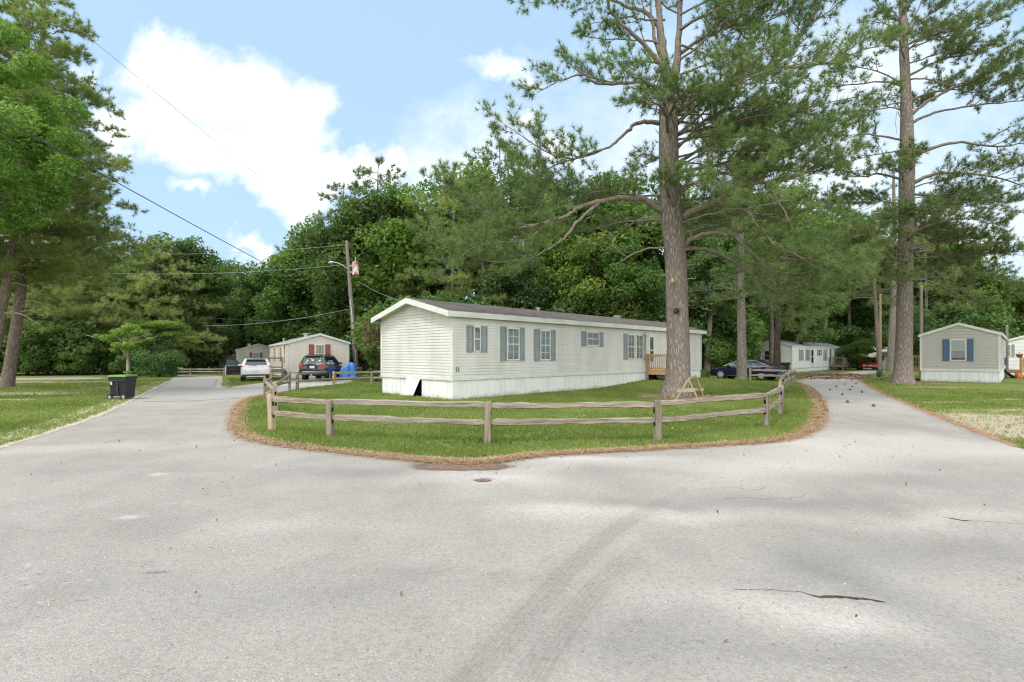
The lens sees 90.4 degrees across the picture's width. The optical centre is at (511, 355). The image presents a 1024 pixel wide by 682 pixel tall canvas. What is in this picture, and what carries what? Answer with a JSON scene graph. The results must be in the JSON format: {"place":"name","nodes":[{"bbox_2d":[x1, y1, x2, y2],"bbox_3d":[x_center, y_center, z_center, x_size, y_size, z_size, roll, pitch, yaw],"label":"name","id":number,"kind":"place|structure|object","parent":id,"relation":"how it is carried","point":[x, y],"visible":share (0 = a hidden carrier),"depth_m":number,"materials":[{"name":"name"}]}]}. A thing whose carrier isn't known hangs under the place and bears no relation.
{"place":"outdoors","nodes":[
{"label":"outdoors","id":0,"kind":"place"},
{"bbox_2d":[0,369,1023,681],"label":"road","id":1,"kind":"structure","parent":0,"point":[650,565],"depth_m":4.27,"materials":[{"name":"asphalt"}]},
{"bbox_2d":[298,355,342,380],"bbox_3d":[-13.274,0.828,35.650,2.160,1.810,4.700,0,0,-3],"label":"parked car","id":2,"kind":"object","parent":1,"relation":"on","point":[313,363],"visible":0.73,"depth_m":33.75,"materials":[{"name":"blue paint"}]},
{"bbox_2d":[415,462,514,469],"bbox_3d":[-0.758,1.684,7.788,2.200,0.001,0.900,0,0,0],"label":"dirt patch","id":3,"kind":"object","parent":1,"relation":"on","point":[483,466],"visible":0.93,"depth_m":7.73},
{"bbox_2d":[0,361,1023,463],"bbox_3d":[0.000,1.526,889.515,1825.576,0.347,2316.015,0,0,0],"label":"ground","id":4,"kind":"structure","parent":0,"point":[1009,383],"depth_m":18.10,"materials":[{"name":"green plant"}]},
{"bbox_2d":[2,319,73,374],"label":"understory tree","id":5,"kind":"object","parent":4,"relation":"on","point":[30,339],"visible":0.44,"depth_m":42.79,"materials":[{"name":"green plant"}]},
{"bbox_2d":[17,345,59,375],"bbox_3d":[-40.544,0.425,43.279,3.488,2.819,3.500,0,0,-38],"label":"bush","id":6,"kind":"object","parent":4,"relation":"on","point":[27,366],"visible":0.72,"depth_m":42.60,"materials":[{"name":"green plant"}]},
{"bbox_2d":[0,19,99,236],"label":"broadleaf tree","id":7,"kind":"object","parent":4,"relation":"on","point":[18,187],"visible":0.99,"depth_m":20.94,"materials":[{"name":"green plant"}]},
{"bbox_2d":[0,0,124,349],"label":"pine tree","id":8,"kind":"object","parent":4,"relation":"on","point":[10,268],"visible":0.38,"depth_m":25.44,"materials":[{"name":"green plant"}]},
{"bbox_2d":[3,231,129,374],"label":"pine tree","id":9,"kind":"object","parent":4,"relation":"on","point":[55,316],"visible":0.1,"depth_m":43.90,"materials":[{"name":"green plant"}]},
{"bbox_2d":[29,312,118,374],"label":"understory tree","id":10,"kind":"object","parent":4,"relation":"on","point":[87,331],"visible":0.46,"depth_m":43.76,"materials":[{"name":"green plant"}]},
{"bbox_2d":[53,348,96,374],"bbox_3d":[-37.660,0.524,44.141,3.217,2.600,3.228,0,0,21],"label":"bush","id":11,"kind":"object","parent":4,"relation":"on","point":[82,360],"visible":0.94,"depth_m":43.52,"materials":[{"name":"green plant"}]},
{"bbox_2d":[0,0,155,386],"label":"pine tree","id":12,"kind":"object","parent":4,"relation":"on","point":[10,363],"visible":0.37,"depth_m":27.29,"materials":[{"name":"green plant"}]},
{"bbox_2d":[0,381,168,448],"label":"sandy verge","id":13,"kind":"structure","parent":4,"relation":"on","point":[55,429],"depth_m":13.48,"materials":[{"name":"sand"}]},
{"bbox_2d":[107,374,137,398],"bbox_3d":[-15.172,1.219,19.834,0.705,0.958,0.856,0,0,-7],"label":"wheelie bin","id":14,"kind":"object","parent":13,"relation":"on","point":[122,386],"visible":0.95,"depth_m":19.49,"materials":[{"name":"black plastic"}]},
{"bbox_2d":[60,324,123,369],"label":"understory tree","id":15,"kind":"object","parent":4,"relation":"on","point":[109,360],"visible":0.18,"depth_m":45.62,"materials":[{"name":"green plant"}]},
{"bbox_2d":[10,229,174,373],"bbox_3d":[-37.105,-5.127,46.106,11.175,14.057,12.525,0,0,-10],"label":"pine tree","id":16,"kind":"object","parent":4,"relation":"on","point":[80,309],"visible":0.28,"depth_m":44.25,"materials":[{"name":"green plant"}]},
{"bbox_2d":[88,323,156,373],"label":"dogwood tree","id":17,"kind":"object","parent":4,"relation":"on","point":[132,329],"visible":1,"depth_m":39.81,"materials":[{"name":"green plant"}]},
{"bbox_2d":[106,319,183,373],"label":"understory tree","id":18,"kind":"object","parent":4,"relation":"on","point":[168,344],"visible":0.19,"depth_m":45.62,"materials":[{"name":"green plant"}]},
{"bbox_2d":[84,238,227,358],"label":"pine tree","id":19,"kind":"object","parent":4,"relation":"on","point":[141,285],"visible":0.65,"depth_m":45.88,"materials":[{"name":"green plant"}]},
{"bbox_2d":[128,344,189,376],"bbox_3d":[-28.220,0.485,40.192,4.502,2.859,3.862,0,0,1],"label":"bush","id":20,"kind":"object","parent":4,"relation":"on","point":[143,360],"visible":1,"depth_m":39.81,"materials":[{"name":"green plant"}]},
{"bbox_2d":[101,231,225,329],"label":"broadleaf tree","id":21,"kind":"object","parent":4,"relation":"on","point":[176,259],"visible":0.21,"depth_m":47.67,"materials":[{"name":"green plant"}]},
{"bbox_2d":[140,320,203,375],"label":"layered tree","id":22,"kind":"object","parent":4,"relation":"on","point":[160,323],"visible":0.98,"depth_m":41.37,"materials":[{"name":"green plant"}]},
{"bbox_2d":[138,235,237,372],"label":"broadleaf tree","id":23,"kind":"object","parent":4,"relation":"on","point":[215,281],"visible":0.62,"depth_m":49.29,"materials":[{"name":"green plant"}]},
{"bbox_2d":[175,330,229,370],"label":"understory tree","id":24,"kind":"object","parent":4,"relation":"on","point":[201,358],"visible":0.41,"depth_m":51.05,"materials":[{"name":"green plant"}]},
{"bbox_2d":[181,316,244,370],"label":"understory tree","id":25,"kind":"object","parent":4,"relation":"on","point":[229,336],"visible":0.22,"depth_m":56.52,"materials":[{"name":"green plant"}]},
{"bbox_2d":[194,258,246,368],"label":"broadleaf tree","id":26,"kind":"object","parent":4,"relation":"on","point":[229,268],"visible":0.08,"depth_m":65.85,"materials":[{"name":"green plant"}]},
{"bbox_2d":[219,260,264,344],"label":"broadleaf tree","id":27,"kind":"object","parent":4,"relation":"on","point":[236,312],"visible":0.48,"depth_m":58.11,"materials":[{"name":"green plant"}]},
{"bbox_2d":[225,357,273,380],"bbox_3d":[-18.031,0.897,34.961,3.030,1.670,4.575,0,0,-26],"label":"parked car","id":28,"kind":"object","parent":4,"relation":"on","point":[253,367],"visible":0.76,"depth_m":33.39,"materials":[{"name":"white paint"}]},
{"bbox_2d":[232,344,269,364],"bbox_3d":[-30.811,0.203,60.857,4.560,3.234,12.260,0,0,-31],"label":"mobile home","id":29,"kind":"object","parent":4,"relation":"on","point":[255,350],"visible":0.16,"depth_m":55.44,"materials":[{"name":"beige"}]},
{"bbox_2d":[240,310,288,344],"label":"understory tree","id":30,"kind":"object","parent":4,"relation":"on","point":[252,328],"visible":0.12,"depth_m":57.42,"materials":[{"name":"green plant"}]},
{"bbox_2d":[263,372,290,416],"bbox_3d":[-9.022,1.285,19.375,0.795,1.134,12.139,0,0,-22],"label":"split rail fence","id":31,"kind":"object","parent":4,"relation":"on","point":[271,387],"visible":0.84,"depth_m":18.35,"materials":[{"name":"wood"}]},
{"bbox_2d":[243,242,317,342],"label":"broadleaf tree","id":32,"kind":"object","parent":4,"relation":"on","point":[256,282],"visible":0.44,"depth_m":53.00,"materials":[{"name":"green plant"}]},
{"bbox_2d":[262,212,333,334],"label":"broadleaf tree","id":33,"kind":"object","parent":4,"relation":"on","point":[283,264],"visible":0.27,"depth_m":50.45,"materials":[{"name":"green plant"}]},
{"bbox_2d":[281,263,334,335],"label":"broadleaf tree","id":34,"kind":"object","parent":4,"relation":"on","point":[300,294],"visible":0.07,"depth_m":52.66,"materials":[{"name":"green plant"}]},
{"bbox_2d":[269,333,350,378],"bbox_3d":[-17.901,0.033,43.948,4.400,3.574,14.460,0,0,-31],"label":"mobile home","id":35,"kind":"object","parent":4,"relation":"on","point":[293,352],"visible":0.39,"depth_m":37.98,"materials":[{"name":"beige"}]},
{"bbox_2d":[296,303,350,360],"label":"understory tree","id":36,"kind":"object","parent":4,"relation":"on","point":[310,327],"visible":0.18,"depth_m":51.00,"materials":[{"name":"green plant"}]},
{"bbox_2d":[302,181,361,329],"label":"woodland pine","id":37,"kind":"object","parent":4,"relation":"on","point":[339,197],"visible":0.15,"depth_m":52.18,"materials":[{"name":"green plant"}]},
{"bbox_2d":[296,371,381,388],"bbox_3d":[-8.575,1.342,28.935,8.114,1.022,2.402,0,0,-43],"label":"split rail fence","id":38,"kind":"object","parent":4,"relation":"on","point":[333,378],"visible":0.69,"depth_m":28.80,"materials":[{"name":"wood"}]},
{"bbox_2d":[296,204,386,361],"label":"broadleaf tree","id":39,"kind":"object","parent":4,"relation":"on","point":[316,273],"visible":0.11,"depth_m":48.11,"materials":[{"name":"green plant"}]},
{"bbox_2d":[328,240,358,376],"bbox_3d":[-13.190,-3.521,39.778,2.390,11.070,0.825,0,0,0],"label":"utility pole","id":40,"kind":"object","parent":4,"relation":"on","point":[355,268],"visible":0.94,"depth_m":39.87,"materials":[{"name":"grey wood"}]},
{"bbox_2d":[0,116,346,305],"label":"overhead wire","id":41,"kind":"object","parent":40,"relation":"attached to","point":[143,197],"visible":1,"depth_m":17.48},
{"bbox_2d":[298,185,429,373],"bbox_3d":[-13.625,-6.603,46.828,11.276,17.090,11.852,0,0,28],"label":"broadleaf tree","id":42,"kind":"object","parent":4,"relation":"on","point":[334,251],"visible":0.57,"depth_m":45.05,"materials":[{"name":"green plant"}]},
{"bbox_2d":[357,322,380,381],"bbox_3d":[-8.836,-0.179,33.084,2.164,4.172,2.577,0,0,37],"label":"bush","id":43,"kind":"object","parent":4,"relation":"on","point":[368,353],"visible":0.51,"depth_m":32.66,"materials":[{"name":"green plant"}]},
{"bbox_2d":[333,154,425,369],"bbox_3d":[-13.304,-8.562,49.184,9.648,21.001,10.593,0,0,-44],"label":"woodland pine","id":44,"kind":"object","parent":4,"relation":"on","point":[387,176],"visible":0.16,"depth_m":47.48,"materials":[{"name":"green plant"}]},
{"bbox_2d":[345,294,442,369],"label":"understory tree","id":45,"kind":"object","parent":4,"relation":"on","point":[376,310],"visible":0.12,"depth_m":34.09,"materials":[{"name":"green plant"}]},
{"bbox_2d":[344,179,456,312],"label":"broadleaf tree","id":46,"kind":"object","parent":4,"relation":"on","point":[380,243],"visible":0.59,"depth_m":44.02,"materials":[{"name":"green plant"}]},
{"bbox_2d":[360,178,481,298],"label":"broadleaf tree","id":47,"kind":"object","parent":4,"relation":"on","point":[431,190],"visible":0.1,"depth_m":46.36,"materials":[{"name":"green plant"}]},
{"bbox_2d":[385,159,505,304],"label":"woodland pine","id":48,"kind":"object","parent":4,"relation":"on","point":[452,279],"visible":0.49,"depth_m":42.56,"materials":[{"name":"green plant"}]},
{"bbox_2d":[404,154,530,304],"bbox_3d":[-3.597,-8.601,50.160,13.768,21.160,14.070,0,0,1],"label":"broadleaf tree","id":49,"kind":"object","parent":4,"relation":"on","point":[460,178],"visible":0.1,"depth_m":46.53,"materials":[{"name":"green plant"}]},
{"bbox_2d":[437,201,526,304],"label":"woodland pine","id":50,"kind":"object","parent":4,"relation":"on","point":[500,298],"visible":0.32,"depth_m":40.64,"materials":[{"name":"green plant"}]},
{"bbox_2d":[445,138,552,296],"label":"woodland pine","id":51,"kind":"object","parent":4,"relation":"on","point":[487,174],"visible":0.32,"depth_m":45.10,"materials":[{"name":"green plant"}]},
{"bbox_2d":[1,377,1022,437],"bbox_3d":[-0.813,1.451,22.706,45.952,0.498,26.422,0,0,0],"label":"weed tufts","id":52,"kind":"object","parent":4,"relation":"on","point":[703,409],"visible":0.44,"depth_m":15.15,"materials":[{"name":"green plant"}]},
{"bbox_2d":[0,380,1023,441],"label":"dry grass","id":53,"kind":"structure","parent":4,"relation":"on","point":[750,408],"depth_m":15.22,"materials":[{"name":"plant"}]},
{"bbox_2d":[474,240,559,310],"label":"broadleaf tree","id":54,"kind":"object","parent":4,"relation":"on","point":[530,303],"visible":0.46,"depth_m":40.23,"materials":[{"name":"green plant"}]},
{"bbox_2d":[267,385,783,443],"bbox_3d":[1.563,1.355,11.581,13.854,0.996,3.401,0,0,-14],"label":"split rail fence","id":55,"kind":"object","parent":4,"relation":"on","point":[657,419],"visible":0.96,"depth_m":10.28,"materials":[{"name":"wood"}]},
{"bbox_2d":[217,384,835,465],"bbox_3d":[4.721,1.650,17.882,29.209,0.072,17.530,0,0,-13],"label":"pine straw","id":56,"kind":"object","parent":4,"relation":"on","point":[819,422],"visible":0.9,"depth_m":9.49,"materials":[{"name":"plant"}]},
{"bbox_2d":[474,165,599,294],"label":"broadleaf tree","id":57,"kind":"object","parent":4,"relation":"on","point":[568,207],"visible":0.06,"depth_m":46.88,"materials":[{"name":"green plant"}]},
{"bbox_2d":[371,298,706,399],"bbox_3d":[3.479,-0.384,28.798,5.600,4.408,22.256,0,0,45],"label":"mobile home","id":58,"kind":"object","parent":4,"relation":"on","point":[444,350],"visible":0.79,"depth_m":22.16,"materials":[{"name":"plastic"}]},
{"bbox_2d":[507,328,519,359],"bbox_3d":[0.041,-0.496,21.675,0.072,1.376,0.748,0,0,45],"label":"window","id":59,"kind":"structure","parent":58,"relation":"in","point":[513,334],"depth_m":21.69,"materials":[{"name":"white glass"}]},
{"bbox_2d":[540,330,550,359],"bbox_3d":[1.509,-0.479,23.146,0.072,1.367,0.694,0,0,45],"label":"window","id":60,"kind":"structure","parent":58,"relation":"in","point":[545,335],"depth_m":23.13,"materials":[{"name":"white glass"}]},
{"bbox_2d":[508,214,598,308],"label":"broadleaf tree","id":61,"kind":"object","parent":4,"relation":"on","point":[561,249],"visible":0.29,"depth_m":43.25,"materials":[{"name":"green plant"}]},
{"bbox_2d":[520,292,605,315],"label":"understory tree","id":62,"kind":"object","parent":4,"relation":"on","point":[562,308],"visible":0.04,"depth_m":39.61,"materials":[{"name":"green plant"}]},
{"bbox_2d":[549,231,644,317],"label":"broadleaf tree","id":63,"kind":"object","parent":4,"relation":"on","point":[577,293],"visible":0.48,"depth_m":41.20,"materials":[{"name":"green plant"}]},
{"bbox_2d":[542,169,691,299],"bbox_3d":[9.368,-7.749,49.178,13.487,19.449,12.832,0,0,0],"label":"broadleaf tree","id":64,"kind":"object","parent":4,"relation":"on","point":[630,234],"visible":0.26,"depth_m":46.16,"materials":[{"name":"green plant"}]},
{"bbox_2d":[587,241,665,321],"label":"broadleaf tree","id":65,"kind":"object","parent":4,"relation":"on","point":[647,281],"visible":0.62,"depth_m":40.54,"materials":[{"name":"green plant"}]},
{"bbox_2d":[600,173,703,291],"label":"broadleaf tree","id":66,"kind":"object","parent":4,"relation":"on","point":[642,190],"visible":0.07,"depth_m":50.16,"materials":[{"name":"green plant"}]},
{"bbox_2d":[646,354,665,379],"bbox_3d":[8.956,0.870,29.590,1.450,1.960,1.900,0,0,45],"label":"porch","id":67,"kind":"object","parent":4,"relation":"on","point":[652,374],"visible":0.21,"depth_m":29.14,"materials":[{"name":"brown wood"}]},
{"bbox_2d":[407,0,910,398],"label":"pine tree","id":68,"kind":"object","parent":4,"relation":"on","point":[757,120],"visible":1,"depth_m":19.01,"materials":[{"name":"green plant"}]},
{"bbox_2d":[660,291,730,368],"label":"understory tree","id":69,"kind":"object","parent":4,"relation":"on","point":[702,317],"visible":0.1,"depth_m":42.84,"materials":[{"name":"green plant"}]},
{"bbox_2d":[649,219,755,369],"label":"broadleaf tree","id":70,"kind":"object","parent":4,"relation":"on","point":[701,243],"visible":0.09,"depth_m":47.00,"materials":[{"name":"green plant"}]},
{"bbox_2d":[689,318,725,368],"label":"understory tree","id":71,"kind":"object","parent":4,"relation":"on","point":[715,356],"visible":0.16,"depth_m":42.44,"materials":[{"name":"green plant"}]},
{"bbox_2d":[687,248,737,371],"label":"broadleaf tree","id":72,"kind":"object","parent":4,"relation":"on","point":[704,266],"visible":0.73,"depth_m":42.35,"materials":[{"name":"green plant"}]},
{"bbox_2d":[689,283,736,370],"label":"understory tree","id":73,"kind":"object","parent":4,"relation":"on","point":[719,326],"visible":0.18,"depth_m":43.91,"materials":[{"name":"green plant"}]},
{"bbox_2d":[702,334,736,367],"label":"understory tree","id":74,"kind":"object","parent":4,"relation":"on","point":[721,343],"visible":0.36,"depth_m":43.53,"materials":[{"name":"green plant"}]},
{"bbox_2d":[700,302,768,366],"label":"understory tree","id":75,"kind":"object","parent":4,"relation":"on","point":[754,331],"visible":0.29,"depth_m":44.08,"materials":[{"name":"green plant"}]},
{"bbox_2d":[703,208,784,321],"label":"broadleaf tree","id":76,"kind":"object","parent":4,"relation":"on","point":[730,244],"visible":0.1,"depth_m":49.86,"materials":[{"name":"green plant"}]},
{"bbox_2d":[709,359,785,379],"bbox_3d":[16.575,0.978,35.944,2.200,1.466,4.855,0,0,-42],"label":"parked car","id":77,"kind":"object","parent":4,"relation":"on","point":[728,370],"visible":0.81,"depth_m":34.98,"materials":[{"name":"blue paint"}]},
{"bbox_2d":[688,156,811,379],"bbox_3d":[15.209,-5.865,33.039,8.915,15.531,6.704,0,0,0],"label":"pine tree","id":78,"kind":"object","parent":4,"relation":"on","point":[741,371],"visible":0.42,"depth_m":33.17,"materials":[{"name":"green plant"}]},
{"bbox_2d":[719,185,814,337],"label":"broadleaf tree","id":79,"kind":"object","parent":4,"relation":"on","point":[800,225],"visible":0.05,"depth_m":52.52,"materials":[{"name":"green plant"}]},
{"bbox_2d":[729,185,815,364],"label":"pine tree","id":80,"kind":"object","parent":4,"relation":"on","point":[777,348],"visible":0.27,"depth_m":40.84,"materials":[{"name":"green plant"}]},
{"bbox_2d":[730,163,841,362],"bbox_3d":[26.149,-8.609,49.519,11.645,21.160,12.407,0,0,11],"label":"woodland pine","id":81,"kind":"object","parent":4,"relation":"on","point":[771,333],"visible":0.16,"depth_m":49.23,"materials":[{"name":"green plant"}]},
{"bbox_2d":[757,327,843,372],"bbox_3d":[34.080,-0.610,59.537,3.970,4.859,21.736,0,0,45],"label":"mobile home","id":82,"kind":"object","parent":4,"relation":"on","point":[805,357],"visible":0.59,"depth_m":54.31,"materials":[{"name":"white"}]},
{"bbox_2d":[774,285,840,344],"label":"broadleaf tree","id":83,"kind":"object","parent":4,"relation":"on","point":[819,328],"visible":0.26,"depth_m":54.22,"materials":[{"name":"green plant"}]},
{"bbox_2d":[766,181,863,340],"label":"broadleaf tree","id":84,"kind":"object","parent":4,"relation":"on","point":[826,223],"visible":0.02,"depth_m":54.35,"materials":[{"name":"green plant"}]},
{"bbox_2d":[813,306,860,346],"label":"understory tree","id":85,"kind":"object","parent":4,"relation":"on","point":[842,333],"visible":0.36,"depth_m":69.70,"materials":[{"name":"green plant"}]},
{"bbox_2d":[835,340,886,369],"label":"understory tree","id":86,"kind":"object","parent":4,"relation":"on","point":[851,351],"visible":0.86,"depth_m":60.95,"materials":[{"name":"green plant"}]},
{"bbox_2d":[833,210,891,331],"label":"broadleaf tree","id":87,"kind":"object","parent":4,"relation":"on","point":[856,316],"visible":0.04,"depth_m":74.35,"materials":[{"name":"green plant"}]},
{"bbox_2d":[830,210,896,374],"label":"pine tree","id":88,"kind":"object","parent":4,"relation":"on","point":[874,297],"visible":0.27,"depth_m":43.91,"materials":[{"name":"green plant"}]},
{"bbox_2d":[829,194,897,367],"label":"woodland pine","id":89,"kind":"object","parent":4,"relation":"on","point":[858,290],"visible":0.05,"depth_m":70.74,"materials":[{"name":"green plant"}]},
{"bbox_2d":[770,0,1023,383],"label":"pine tree","id":90,"kind":"object","parent":4,"relation":"on","point":[943,229],"visible":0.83,"depth_m":29.89,"materials":[{"name":"green plant"}]},
{"bbox_2d":[863,170,958,371],"bbox_3d":[39.509,-8.556,52.824,8.778,20.931,7.372,0,0,11],"label":"pine tree","id":91,"kind":"object","parent":4,"relation":"on","point":[891,340],"visible":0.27,"depth_m":51.76,"materials":[{"name":"green plant"}]},
{"bbox_2d":[868,306,973,365],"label":"understory tree","id":92,"kind":"object","parent":4,"relation":"on","point":[926,328],"visible":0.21,"depth_m":55.34,"materials":[{"name":"green plant"}]},
{"bbox_2d":[867,215,987,327],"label":"woodland pine","id":93,"kind":"object","parent":4,"relation":"on","point":[925,285],"visible":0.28,"depth_m":58.40,"materials":[{"name":"green plant"}]},
{"bbox_2d":[867,228,990,324],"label":"broadleaf tree","id":94,"kind":"object","parent":4,"relation":"on","point":[915,291],"visible":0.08,"depth_m":64.69,"materials":[{"name":"green plant"}]},
{"bbox_2d":[856,376,1021,442],"bbox_3d":[19.037,1.654,26.331,1.616,0.064,38.030,0,0,31],"label":"pine straw","id":95,"kind":"object","parent":4,"relation":"on","point":[860,378],"visible":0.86,"depth_m":14.59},
{"bbox_2d":[861,377,1020,447],"bbox_3d":[18.792,1.688,25.785,0.998,0.001,38.552,0,0,31],"label":"pine straw","id":96,"kind":"object","parent":4,"relation":"on","point":[986,435],"visible":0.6,"depth_m":12.40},
{"bbox_2d":[913,301,977,332],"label":"understory tree","id":97,"kind":"object","parent":4,"relation":"on","point":[953,311],"visible":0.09,"depth_m":56.97,"materials":[{"name":"green plant"}]},
{"bbox_2d":[918,322,1007,382],"bbox_3d":[33.715,-0.168,37.695,13.700,3.975,4.110,0,0,-45],"label":"mobile home","id":98,"kind":"object","parent":4,"relation":"on","point":[958,352],"visible":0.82,"depth_m":32.88,"materials":[{"name":"beige"}]},
{"bbox_2d":[950,339,965,360],"bbox_3d":[28.895,-0.370,32.918,0.072,1.383,0.793,0,0,-45],"label":"window","id":99,"kind":"structure","parent":98,"relation":"in","point":[957,347],"depth_m":32.92,"materials":[{"name":"white glass"}]},
{"bbox_2d":[913,238,1014,314],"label":"broadleaf tree","id":100,"kind":"object","parent":4,"relation":"on","point":[980,285],"visible":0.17,"depth_m":59.06,"materials":[{"name":"green plant"}]},
{"bbox_2d":[914,307,1023,344],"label":"understory tree","id":101,"kind":"object","parent":4,"relation":"on","point":[976,318],"visible":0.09,"depth_m":55.00,"materials":[{"name":"green plant"}]},
{"bbox_2d":[923,262,1015,326],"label":"broadleaf tree","id":102,"kind":"object","parent":4,"relation":"on","point":[993,292],"visible":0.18,"depth_m":58.06,"materials":[{"name":"green plant"}]},
{"bbox_2d":[967,302,1023,332],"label":"understory tree","id":103,"kind":"object","parent":4,"relation":"on","point":[1005,313],"visible":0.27,"depth_m":55.36,"materials":[{"name":"green plant"}]},
{"bbox_2d":[999,277,1023,336],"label":"broadleaf tree","id":104,"kind":"object","parent":4,"relation":"on","point":[1015,289],"visible":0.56,"depth_m":56.54,"materials":[{"name":"green plant"}]},
{"bbox_2d":[1008,335,1023,374],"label":"mobile home","id":105,"kind":"object","parent":4,"relation":"on","point":[1016,345],"visible":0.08,"depth_m":44.36,"materials":[{"name":"white"}]},
{"bbox_2d":[0,0,1023,302],"label":"sky","id":106,"kind":"structure","parent":0,"point":[302,93],"materials":[{"name":"blue"}]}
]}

